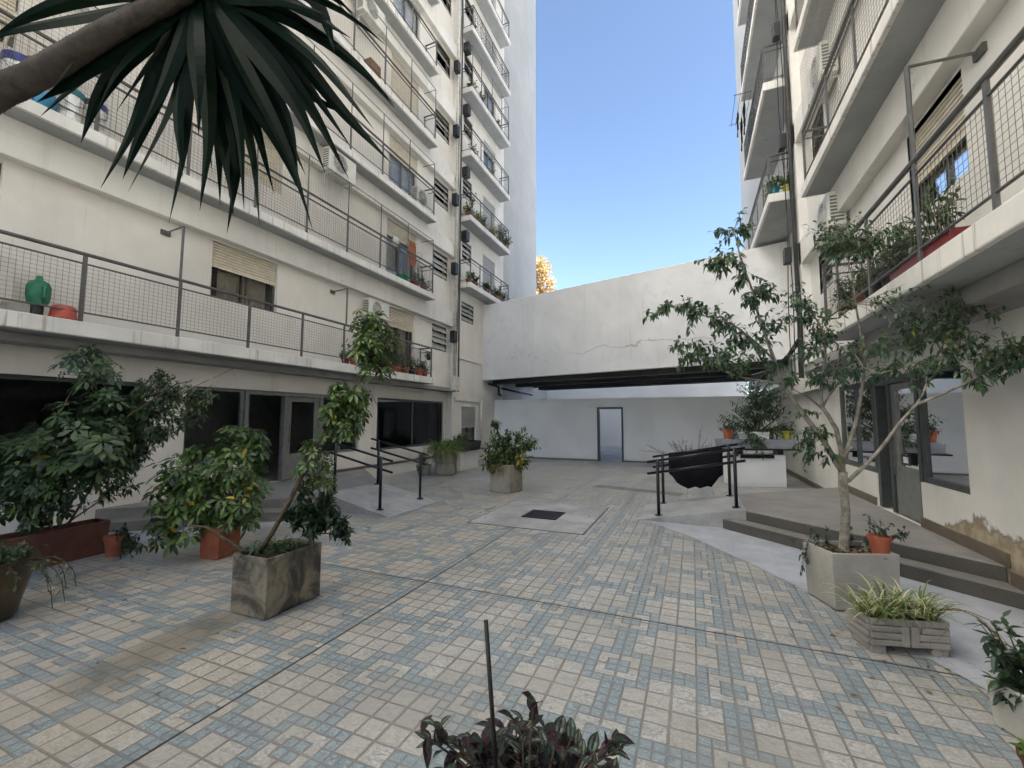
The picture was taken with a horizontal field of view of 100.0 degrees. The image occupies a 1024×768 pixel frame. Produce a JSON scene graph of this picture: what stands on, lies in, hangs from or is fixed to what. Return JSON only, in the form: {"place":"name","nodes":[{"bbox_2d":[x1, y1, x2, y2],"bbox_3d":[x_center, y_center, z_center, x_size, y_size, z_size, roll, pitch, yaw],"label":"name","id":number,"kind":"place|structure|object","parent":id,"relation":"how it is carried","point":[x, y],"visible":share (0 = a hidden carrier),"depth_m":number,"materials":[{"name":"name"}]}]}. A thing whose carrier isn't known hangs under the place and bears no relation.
{"place":"outdoors","nodes":[
{"label":"outdoors","id":0,"kind":"place"},
{"bbox_2d":[0,458,1022,767],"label":"tiled pavement","id":1,"kind":"structure","parent":0,"point":[658,646],"depth_m":2.98,"materials":[{"name":"tile"}]},
{"bbox_2d":[0,537,81,622],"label":"potted plant","id":2,"kind":"object","parent":1,"relation":"on","point":[18,565],"visible":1,"depth_m":3.52,"materials":[{"name":"green plant"}]},
{"bbox_2d":[0,344,233,569],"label":"potted shrub","id":3,"kind":"object","parent":1,"relation":"on","point":[93,441],"visible":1,"depth_m":4.80,"materials":[{"name":"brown plant"}]},
{"bbox_2d":[102,522,147,559],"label":"potted plant","id":4,"kind":"object","parent":1,"relation":"on","point":[117,544],"visible":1,"depth_m":5.10,"materials":[{"name":"brown plant"}]},
{"bbox_2d":[0,0,393,231],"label":"dragon tree","id":5,"kind":"object","parent":1,"relation":"on","point":[240,72],"visible":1,"depth_m":1.33,"materials":[{"name":"green plant"}]},
{"bbox_2d":[109,520,289,541],"bbox_3d":[-6.146,1.985,4.319,2.177,0.001,7.659,-3,-6,33],"label":"side apron","id":6,"kind":"object","parent":1,"relation":"on","point":[143,537],"depth_m":6.23,"materials":[{"name":"concrete"}]},
{"bbox_2d":[140,425,273,559],"bbox_3d":[-3.641,1.278,5.180,1.392,1.566,0.821,1,-5,-12],"label":"potted plant","id":7,"kind":"object","parent":1,"relation":"on","point":[191,507],"visible":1,"depth_m":5.06,"materials":[{"name":"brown plant"}]},
{"bbox_2d":[106,506,314,532],"bbox_3d":[-4.854,2.127,6.810,3.328,0.170,0.590,2,-5,-20],"label":"entrance step","id":8,"kind":"object","parent":1,"relation":"on","point":[140,523],"visible":0.08,"depth_m":6.35,"materials":[{"name":"concrete"}]},
{"bbox_2d":[95,469,376,518],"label":"entrance platform","id":9,"kind":"structure","parent":1,"relation":"on","point":[281,492],"depth_m":7.55,"materials":[{"name":"concrete"}]},
{"bbox_2d":[189,309,403,619],"bbox_3d":[-1.878,0.633,3.944,1.735,2.646,0.672,0,-5,-2],"label":"potted tree","id":10,"kind":"object","parent":1,"relation":"on","point":[272,578],"visible":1,"depth_m":3.84,"materials":[{"name":"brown plant"}]},
{"bbox_2d":[325,483,437,517],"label":"access ramp","id":11,"kind":"structure","parent":1,"relation":"on","point":[363,500],"depth_m":7.92,"materials":[{"name":"concrete"}]},
{"bbox_2d":[328,440,392,509],"bbox_3d":[-2.767,1.615,7.699,1.479,1.162,0.127,-2,-5,23],"label":"handrail","id":12,"kind":"object","parent":11,"relation":"on","point":[380,467],"visible":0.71,"depth_m":7.66,"materials":[{"name":"black metal"}]},
{"bbox_2d":[370,438,426,498],"bbox_3d":[-2.364,1.699,8.774,1.389,1.168,0.127,-2,-5,23],"label":"handrail","id":13,"kind":"object","parent":11,"relation":"on","point":[378,450],"visible":0.92,"depth_m":8.77,"materials":[{"name":"black metal"}]},
{"bbox_2d":[416,445,431,475],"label":"potted plant","id":14,"kind":"object","parent":1,"relation":"on","point":[426,469],"visible":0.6,"depth_m":12.43,"materials":[{"name":"grey plant"}]},
{"bbox_2d":[422,438,469,475],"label":"potted plant","id":15,"kind":"object","parent":1,"relation":"on","point":[445,456],"visible":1,"depth_m":12.38,"materials":[{"name":"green plant"}]},
{"bbox_2d":[434,447,485,470],"bbox_3d":[-1.710,2.453,14.149,1.200,0.670,1.340,-2,-5,23],"label":"planter box","id":16,"kind":"object","parent":1,"relation":"on","point":[468,460],"visible":0.36,"depth_m":13.82,"materials":[{"name":"white concrete"}]},
{"bbox_2d":[444,433,480,449],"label":"potted plant","id":17,"kind":"object","parent":16,"relation":"on","point":[473,444],"visible":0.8,"depth_m":13.91,"materials":[{"name":"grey plant"}]},
{"bbox_2d":[479,420,540,493],"bbox_3d":[-0.036,1.632,9.881,1.438,1.629,0.832,1,-5,-9],"label":"potted plant","id":18,"kind":"object","parent":1,"relation":"on","point":[506,475],"visible":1,"depth_m":9.74,"materials":[{"name":"green plant"}]},
{"bbox_2d":[31,492,1004,729],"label":"fallen leaves","id":19,"kind":"object","parent":1,"relation":"on","point":[928,666],"visible":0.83,"depth_m":3.18,"materials":[{"name":"brown plant"}]},
{"bbox_2d":[415,691,635,767],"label":"potted plant","id":20,"kind":"object","parent":1,"relation":"on","point":[559,742],"visible":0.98,"depth_m":1.03,"materials":[{"name":"green plant"}]},
{"bbox_2d":[484,619,497,767],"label":"stake","id":21,"kind":"object","parent":20,"relation":"in","point":[491,699],"visible":1,"depth_m":0.99,"materials":[{"name":"metal"}]},
{"bbox_2d":[470,500,607,533],"bbox_3d":[0.546,2.249,7.420,1.840,0.001,2.020,-2,-5,23],"label":"concrete pad","id":22,"kind":"object","parent":1,"relation":"on","point":[576,519],"visible":1,"depth_m":7.17,"materials":[{"name":"concrete"}]},
{"bbox_2d":[521,509,564,519],"bbox_3d":[0.543,2.237,7.362,0.600,0.014,0.590,-2,-5,23],"label":"drain grate","id":23,"kind":"object","parent":22,"relation":"on","point":[545,514],"visible":1,"depth_m":7.34,"materials":[{"name":"metal"}]},
{"bbox_2d":[591,485,684,495],"bbox_3d":[2.858,2.458,9.966,2.100,0.001,0.474,-3,-6,38],"label":"concrete patch","id":24,"kind":"object","parent":1,"relation":"on","point":[633,489],"visible":1,"depth_m":10.03,"materials":[{"name":"concrete"}]},
{"bbox_2d":[641,425,739,488],"bbox_3d":[3.347,1.346,8.040,1.839,1.202,0.366,-2,-5,23],"label":"potted plant","id":25,"kind":"object","parent":1,"relation":"on","point":[701,477],"visible":0.77,"depth_m":7.87,"materials":[{"name":"black plastic"}]},
{"bbox_2d":[638,494,745,527],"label":"access ramp","id":26,"kind":"structure","parent":1,"relation":"on","point":[714,511],"depth_m":6.93,"materials":[{"name":"concrete"}]},
{"bbox_2d":[652,443,738,503],"bbox_3d":[3.372,1.655,7.934,1.478,1.156,0.127,-2,-5,23],"label":"handrail","id":27,"kind":"object","parent":26,"relation":"on","point":[663,465],"visible":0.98,"depth_m":7.88,"materials":[{"name":"black metal"}]},
{"bbox_2d":[647,447,745,515],"bbox_3d":[2.947,1.574,6.923,1.478,1.154,0.127,-2,-5,23],"label":"handrail","id":28,"kind":"object","parent":26,"relation":"on","point":[734,462],"visible":1,"depth_m":6.93,"materials":[{"name":"black metal"}]},
{"bbox_2d":[716,472,814,495],"bbox_3d":[6.878,2.523,10.659,2.186,0.001,8.584,-4,-6,41],"label":"apron","id":29,"kind":"object","parent":1,"relation":"on","point":[794,483],"visible":0.14,"depth_m":10.23,"materials":[{"name":"concrete"}]},
{"bbox_2d":[722,448,796,487],"bbox_3d":[5.989,2.064,10.757,1.917,0.935,0.931,0,-5,5],"label":"planter box","id":30,"kind":"object","parent":29,"relation":"on","point":[755,470],"visible":0.66,"depth_m":10.45,"materials":[{"name":"white concrete"}]},
{"bbox_2d":[715,376,796,460],"bbox_3d":[6.095,0.820,10.654,2.170,2.106,0.934,1,-5,-10],"label":"potted shrub","id":31,"kind":"object","parent":30,"relation":"on","point":[767,407],"visible":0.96,"depth_m":10.58,"materials":[{"name":"green plant"}]},
{"bbox_2d":[644,520,1023,689],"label":"concrete apron","id":32,"kind":"object","parent":1,"relation":"on","point":[967,659],"visible":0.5,"depth_m":3.94,"materials":[{"name":"concrete"}]},
{"bbox_2d":[642,207,1023,609],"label":"potted tree","id":33,"kind":"object","parent":32,"relation":"on","point":[843,558],"visible":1,"depth_m":3.81,"materials":[{"name":"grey plant"}]},
{"bbox_2d":[862,514,909,553],"bbox_3d":[3.343,1.345,3.807,0.361,0.339,0.192,-1,-5,13],"label":"potted plant","id":34,"kind":"object","parent":33,"relation":"on","point":[879,543],"visible":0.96,"depth_m":3.78,"materials":[{"name":"brown plant"}]},
{"bbox_2d":[724,518,1023,593],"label":"entrance step","id":35,"kind":"object","parent":32,"relation":"on","point":[970,577],"visible":0.25,"depth_m":4.34,"materials":[{"name":"concrete"}]},
{"bbox_2d":[723,519,1023,609],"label":"step riser","id":36,"kind":"object","parent":35,"relation":"attached to","point":[991,593],"visible":0.56,"depth_m":4.24,"materials":[{"name":"concrete"}]},
{"bbox_2d":[738,487,1005,566],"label":"entrance platform","id":37,"kind":"structure","parent":1,"relation":"on","point":[821,507],"depth_m":6.05,"materials":[{"name":"concrete"}]},
{"bbox_2d":[746,511,1007,582],"bbox_3d":[4.023,1.860,5.167,0.012,0.133,2.643,2,-5,-24],"label":"step riser","id":38,"kind":"object","parent":37,"relation":"attached to","point":[987,570],"visible":0.71,"depth_m":4.55,"materials":[{"name":"concrete"}]},
{"bbox_2d":[818,571,1016,657],"bbox_3d":[2.878,1.685,3.125,1.087,0.454,0.679,0,-5,-1],"label":"potted plant","id":39,"kind":"object","parent":1,"relation":"on","point":[878,625],"visible":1,"depth_m":3.04,"materials":[{"name":"green plant"}]},
{"bbox_2d":[964,610,1023,739],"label":"potted plant","id":40,"kind":"object","parent":1,"relation":"on","point":[1006,691],"visible":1,"depth_m":2.29,"materials":[{"name":"green plant"}]},
{"bbox_2d":[1007,737,1023,767],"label":"potted plant","id":41,"kind":"object","parent":1,"relation":"on","point":[1019,746],"visible":1,"depth_m":1.99,"materials":[{"name":"green plant"}]},
{"bbox_2d":[600,447,621,461],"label":"pavement","id":42,"kind":"structure","parent":0,"point":[611,454],"depth_m":19.93,"materials":[{"name":"concrete"}]},
{"bbox_2d":[494,396,776,465],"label":"courtyard wall","id":43,"kind":"structure","parent":42,"relation":"on","point":[565,429],"depth_m":16.50,"materials":[{"name":"paint"}]},
{"bbox_2d":[536,0,754,394],"label":"sky","id":44,"kind":"structure","parent":0,"point":[637,149],"materials":[{"name":"blue"}]},
{"bbox_2d":[718,424,736,438],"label":"potted plant","id":45,"kind":"object","parent":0,"point":[728,431],"visible":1,"depth_m":10.48,"materials":[{"name":"brown plant"}]},
{"bbox_2d":[734,428,769,438],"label":"potted plant","id":46,"kind":"object","parent":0,"point":[764,433],"visible":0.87,"depth_m":10.45,"materials":[{"name":"white plant"}]},
{"label":"ground","id":47,"kind":"structure","parent":0,"visible":0},
{"bbox_2d":[0,0,546,534],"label":"apartment building","id":48,"kind":"structure","parent":47,"relation":"on","point":[146,286],"depth_m":9.76,"materials":[{"name":"beige paint"}]},
{"bbox_2d":[0,255,16,304],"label":"air conditioner","id":49,"kind":"object","parent":48,"relation":"attached to","point":[5,277],"visible":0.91,"depth_m":5.15,"materials":[{"name":"metal"}]},
{"bbox_2d":[0,0,17,47],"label":"window","id":50,"kind":"structure","parent":48,"relation":"in","point":[11,3],"depth_m":5.54,"materials":[{"name":"beige glass"}]},
{"bbox_2d":[0,49,31,99],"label":"bucket","id":51,"kind":"object","parent":48,"relation":"on","point":[18,57],"visible":0.3,"depth_m":5.21,"materials":[{"name":"white plastic"}]},
{"bbox_2d":[25,275,51,314],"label":"potted cactus","id":52,"kind":"object","parent":48,"relation":"on","point":[36,309],"visible":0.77,"depth_m":5.38,"materials":[{"name":"plant"}]},
{"bbox_2d":[32,91,57,110],"bbox_3d":[-5.973,-3.592,5.489,0.250,0.170,0.246,-2,-5,23],"label":"plastic tub","id":53,"kind":"object","parent":48,"relation":"on","point":[48,102],"visible":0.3,"depth_m":5.42,"materials":[{"name":"plastic"}]},
{"bbox_2d":[47,304,77,320],"bbox_3d":[-5.891,-0.930,5.641,0.300,0.190,0.300,-2,-5,23],"label":"flower pot","id":54,"kind":"object","parent":48,"relation":"on","point":[68,313],"visible":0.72,"depth_m":5.55,"materials":[{"name":"orange plastic"}]},
{"bbox_2d":[56,84,85,122],"bbox_3d":[-5.944,-3.705,5.758,0.327,0.440,0.318,-2,-5,23],"label":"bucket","id":55,"kind":"object","parent":48,"relation":"on","point":[73,99],"visible":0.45,"depth_m":5.71,"materials":[{"name":"white plastic"}]},
{"bbox_2d":[0,373,145,481],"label":"window","id":56,"kind":"structure","parent":48,"relation":"in","point":[5,376],"depth_m":6.02,"materials":[{"name":"black glass"}]},
{"bbox_2d":[81,98,108,133],"bbox_3d":[-5.844,-3.686,5.997,0.306,0.440,0.298,-2,-5,23],"label":"bucket","id":57,"kind":"object","parent":48,"relation":"on","point":[102,121],"visible":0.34,"depth_m":5.98,"materials":[{"name":"white plastic"}]},
{"bbox_2d":[182,386,243,465],"bbox_3d":[-5.615,0.777,8.068,0.060,1.420,1.110,-2,-5,23],"label":"window","id":58,"kind":"structure","parent":48,"relation":"in","point":[241,391],"depth_m":8.51,"materials":[{"name":"black glass"}]},
{"bbox_2d":[210,242,275,310],"bbox_3d":[-5.276,-2.039,8.409,0.175,1.030,1.340,-2,-5,23],"label":"window","id":59,"kind":"structure","parent":48,"relation":"in","point":[231,264],"depth_m":8.37,"materials":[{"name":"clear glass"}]},
{"bbox_2d":[245,135,280,193],"bbox_3d":[-5.206,-4.568,8.586,0.035,1.060,1.300,-2,-5,23],"label":"window","id":60,"kind":"structure","parent":48,"relation":"in","point":[276,163],"depth_m":8.94,"materials":[{"name":"beige glass"}]},
{"bbox_2d":[284,397,318,478],"bbox_3d":[-4.823,1.219,9.863,0.112,1.810,0.890,-2,-5,23],"label":"door","id":61,"kind":"structure","parent":48,"relation":"in","point":[291,459],"depth_m":9.66,"materials":[{"name":"grey metal"}]},
{"bbox_2d":[322,146,355,197],"bbox_3d":[-4.119,-5.025,10.242,0.310,0.850,0.843,-2,-5,23],"label":"air conditioner","id":62,"kind":"object","parent":48,"relation":"attached to","point":[330,160],"visible":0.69,"depth_m":10.12,"materials":[{"name":"metal"}]},
{"bbox_2d":[321,395,356,453],"bbox_3d":[-4.406,1.020,10.944,0.060,1.440,1.230,-2,-5,23],"label":"window","id":63,"kind":"structure","parent":48,"relation":"in","point":[354,441],"depth_m":10.89,"materials":[{"name":"grey glass"}]},
{"bbox_2d":[356,0,384,43],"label":"air conditioner","id":64,"kind":"object","parent":48,"relation":"attached to","point":[369,16],"visible":0.99,"depth_m":11.39,"materials":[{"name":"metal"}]},
{"bbox_2d":[364,57,380,79],"bbox_3d":[-3.729,-8.352,11.471,0.265,0.428,0.400,-2,-5,23],"label":"wooden box","id":65,"kind":"object","parent":48,"relation":"on","point":[376,67],"visible":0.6,"depth_m":11.35,"materials":[{"name":"brown wood"}]},
{"bbox_2d":[362,298,388,324],"bbox_3d":[-3.660,-1.840,11.530,0.310,0.750,0.803,-2,-5,23],"label":"air conditioner","id":66,"kind":"object","parent":48,"relation":"attached to","point":[369,304],"visible":0.78,"depth_m":11.32,"materials":[{"name":"metal"}]},
{"bbox_2d":[390,351,402,371],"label":"potted plant","id":67,"kind":"object","parent":48,"relation":"on","point":[397,369],"visible":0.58,"depth_m":11.94,"materials":[{"name":"green plant"}]},
{"bbox_2d":[384,307,412,371],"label":"window","id":68,"kind":"structure","parent":48,"relation":"in","point":[402,321],"depth_m":12.98,"materials":[{"name":"beige glass"}]},
{"bbox_2d":[386,219,414,281],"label":"window","id":69,"kind":"structure","parent":48,"relation":"in","point":[402,235],"depth_m":12.94,"materials":[{"name":"beige glass"}]},
{"bbox_2d":[388,136,415,196],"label":"window","id":70,"kind":"structure","parent":48,"relation":"in","point":[394,145],"depth_m":13.17,"materials":[{"name":"beige glass"}]},
{"bbox_2d":[391,55,417,118],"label":"window","id":71,"kind":"structure","parent":48,"relation":"in","point":[397,79],"depth_m":13.29,"materials":[{"name":"beige glass"}]},
{"bbox_2d":[393,0,418,39],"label":"window","id":72,"kind":"structure","parent":48,"relation":"in","point":[402,6],"depth_m":13.84,"materials":[{"name":"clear glass"}]},
{"bbox_2d":[378,398,442,449],"bbox_3d":[-3.216,1.261,13.775,0.060,1.500,3.570,-2,-5,23],"label":"window","id":73,"kind":"structure","parent":48,"relation":"in","point":[441,403],"depth_m":13.77,"materials":[{"name":"glass"}]},
{"bbox_2d":[407,238,415,266],"bbox_3d":[-3.035,-3.950,13.018,0.059,0.780,0.580,-2,-5,23],"label":"hanging cloth","id":74,"kind":"object","parent":48,"relation":"hanging from","point":[411,249],"visible":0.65,"depth_m":13.03,"materials":[{"name":"fabric"}]},
{"bbox_2d":[411,185,430,211],"bbox_3d":[-2.845,-5.736,13.463,0.310,0.610,0.753,-2,-5,23],"label":"air conditioner","id":75,"kind":"object","parent":48,"relation":"on","point":[424,197],"visible":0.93,"depth_m":13.25,"materials":[{"name":"metal"}]},
{"bbox_2d":[432,324,446,351],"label":"window","id":76,"kind":"structure","parent":48,"relation":"in","point":[438,328],"depth_m":14.77,"materials":[{"name":"metal"}]},
{"bbox_2d":[433,250,446,280],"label":"window","id":77,"kind":"structure","parent":48,"relation":"in","point":[436,253],"depth_m":15.00,"materials":[{"name":"metal"}]},
{"bbox_2d":[435,178,447,211],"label":"window","id":78,"kind":"structure","parent":48,"relation":"in","point":[446,190],"depth_m":15.23,"materials":[{"name":"metal"}]},
{"bbox_2d":[436,109,448,144],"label":"window","id":79,"kind":"structure","parent":48,"relation":"in","point":[447,140],"depth_m":15.46,"materials":[{"name":"metal"}]},
{"bbox_2d":[437,41,449,78],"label":"window","id":80,"kind":"structure","parent":48,"relation":"in","point":[438,43],"depth_m":15.70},
{"bbox_2d":[462,242,471,265],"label":"window","id":81,"kind":"structure","parent":48,"relation":"in","point":[465,244],"depth_m":16.88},
{"bbox_2d":[461,302,473,324],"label":"window","id":82,"kind":"structure","parent":48,"relation":"in","point":[464,304],"depth_m":16.78,"materials":[{"name":"metal"}]},
{"bbox_2d":[461,406,474,439],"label":"window","id":83,"kind":"structure","parent":48,"relation":"in","point":[468,413],"depth_m":16.65,"materials":[{"name":"grey glass"}]},
{"bbox_2d":[482,256,493,294],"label":"window","id":84,"kind":"structure","parent":48,"relation":"in","point":[487,264],"depth_m":18.66,"materials":[{"name":"white glass"}]},
{"bbox_2d":[483,197,493,228],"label":"window","id":85,"kind":"structure","parent":48,"relation":"in","point":[488,221],"depth_m":18.83,"materials":[{"name":"white glass"}]},
{"bbox_2d":[483,141,493,175],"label":"window","id":86,"kind":"structure","parent":48,"relation":"in","point":[487,158],"depth_m":19.17,"materials":[{"name":"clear glass"}]},
{"bbox_2d":[484,86,493,117],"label":"window","id":87,"kind":"structure","parent":48,"relation":"in","point":[488,102],"depth_m":19.36,"materials":[{"name":"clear glass"}]},
{"bbox_2d":[536,253,556,293],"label":"autumn tree","id":88,"kind":"object","parent":47,"relation":"on","point":[540,272],"visible":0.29,"depth_m":40.90,"materials":[{"name":"yellow plant"}]},
{"bbox_2d":[547,381,746,447],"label":"wall","id":89,"kind":"structure","parent":47,"relation":"on","point":[610,429],"depth_m":24.59,"materials":[{"name":"paint"}]},
{"bbox_2d":[733,0,1023,590],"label":"apartment building","id":90,"kind":"structure","parent":47,"relation":"on","point":[932,91],"depth_m":4.90,"materials":[{"name":"paint"}]},
{"bbox_2d":[483,241,793,395],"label":"bridge","id":91,"kind":"structure","parent":90,"relation":"attached to","point":[598,334],"depth_m":14.36,"materials":[{"name":"paint"}]},
{"bbox_2d":[729,90,750,150],"bbox_3d":[6.353,-7.212,11.948,0.430,0.893,1.400,-2,-5,23],"label":"drying rack","id":92,"kind":"object","parent":90,"relation":"attached to","point":[743,121],"visible":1,"depth_m":12.00,"materials":[{"name":"metal"}]},
{"bbox_2d":[763,174,782,193],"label":"potted plant","id":93,"kind":"object","parent":90,"relation":"on","point":[774,187],"visible":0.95,"depth_m":9.60,"materials":[{"name":"green plant"}]},
{"bbox_2d":[777,172,789,191],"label":"potted plant","id":94,"kind":"object","parent":90,"relation":"on","point":[786,183],"visible":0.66,"depth_m":9.56,"materials":[{"name":"green plant"}]},
{"bbox_2d":[778,422,794,438],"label":"potted plant","id":95,"kind":"object","parent":90,"relation":"on","point":[788,435],"visible":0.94,"depth_m":10.45,"materials":[{"name":"yellow plant"}]},
{"bbox_2d":[810,105,824,155],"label":"window","id":96,"kind":"structure","parent":90,"relation":"in","point":[821,111],"depth_m":8.30,"materials":[{"name":"metal"}]},
{"bbox_2d":[807,40,840,115],"bbox_3d":[5.234,-5.075,7.240,0.310,0.850,0.843,-2,-5,23],"label":"air conditioner","id":97,"kind":"object","parent":90,"relation":"attached to","point":[816,74],"visible":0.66,"depth_m":7.01,"materials":[{"name":"metal"}]},
{"bbox_2d":[819,250,832,292],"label":"window","id":98,"kind":"structure","parent":90,"relation":"in","point":[822,261],"depth_m":8.20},
{"bbox_2d":[813,191,848,244],"bbox_3d":[5.248,-2.579,7.085,0.310,0.850,0.843,-2,-5,23],"label":"air conditioner","id":99,"kind":"object","parent":90,"relation":"attached to","point":[827,207],"visible":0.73,"depth_m":6.78,"materials":[{"name":"metal"}]},
{"bbox_2d":[826,272,853,314],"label":"potted plant","id":100,"kind":"object","parent":90,"relation":"on","point":[835,296],"visible":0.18,"depth_m":5.80,"materials":[{"name":"green plant"}]},
{"bbox_2d":[839,380,877,472],"bbox_3d":[6.145,0.736,7.621,0.060,1.480,1.670,-2,-5,23],"label":"window","id":101,"kind":"structure","parent":90,"relation":"in","point":[864,440],"depth_m":7.54,"materials":[{"name":"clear glass"}]},
{"bbox_2d":[842,260,875,306],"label":"potted plant","id":102,"kind":"object","parent":90,"relation":"on","point":[861,297],"visible":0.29,"depth_m":5.43,"materials":[{"name":"green plant"}]},
{"bbox_2d":[835,242,889,298],"bbox_3d":[4.256,-1.304,5.049,0.545,0.762,0.813,3,-5,-30],"label":"potted plant","id":103,"kind":"object","parent":90,"relation":"on","point":[877,286],"visible":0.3,"depth_m":4.97,"materials":[{"name":"green plant"}]},
{"bbox_2d":[867,224,923,286],"bbox_3d":[3.998,-1.300,4.425,0.518,0.654,0.834,-2,-5,23],"label":"potted plant","id":104,"kind":"object","parent":90,"relation":"on","point":[885,280],"visible":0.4,"depth_m":4.46,"materials":[{"name":"green plant"}]},
{"bbox_2d":[890,381,921,521],"bbox_3d":[5.445,0.903,5.910,0.102,1.850,0.810,-2,-5,23],"label":"door","id":105,"kind":"structure","parent":90,"relation":"in","point":[904,444],"depth_m":5.97,"materials":[{"name":"grey glass"}]},
{"bbox_2d":[888,170,971,280],"bbox_3d":[3.702,-1.367,3.839,0.358,0.693,1.230,-3,-5,30],"label":"window box","id":106,"kind":"object","parent":90,"relation":"on","point":[943,239],"visible":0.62,"depth_m":3.63,"materials":[{"name":"red plastic"}]},
{"bbox_2d":[915,77,968,208],"bbox_3d":[4.366,-2.357,4.323,0.100,0.950,1.070,-2,-5,23],"label":"window","id":107,"kind":"structure","parent":90,"relation":"in","point":[954,96],"depth_m":4.30,"materials":[{"name":"clear glass"}]},
{"bbox_2d":[916,363,970,494],"bbox_3d":[5.040,0.493,4.994,0.060,1.420,1.050,-2,-5,23],"label":"window","id":108,"kind":"structure","parent":90,"relation":"in","point":[942,423],"depth_m":5.01,"materials":[{"name":"clear glass"}]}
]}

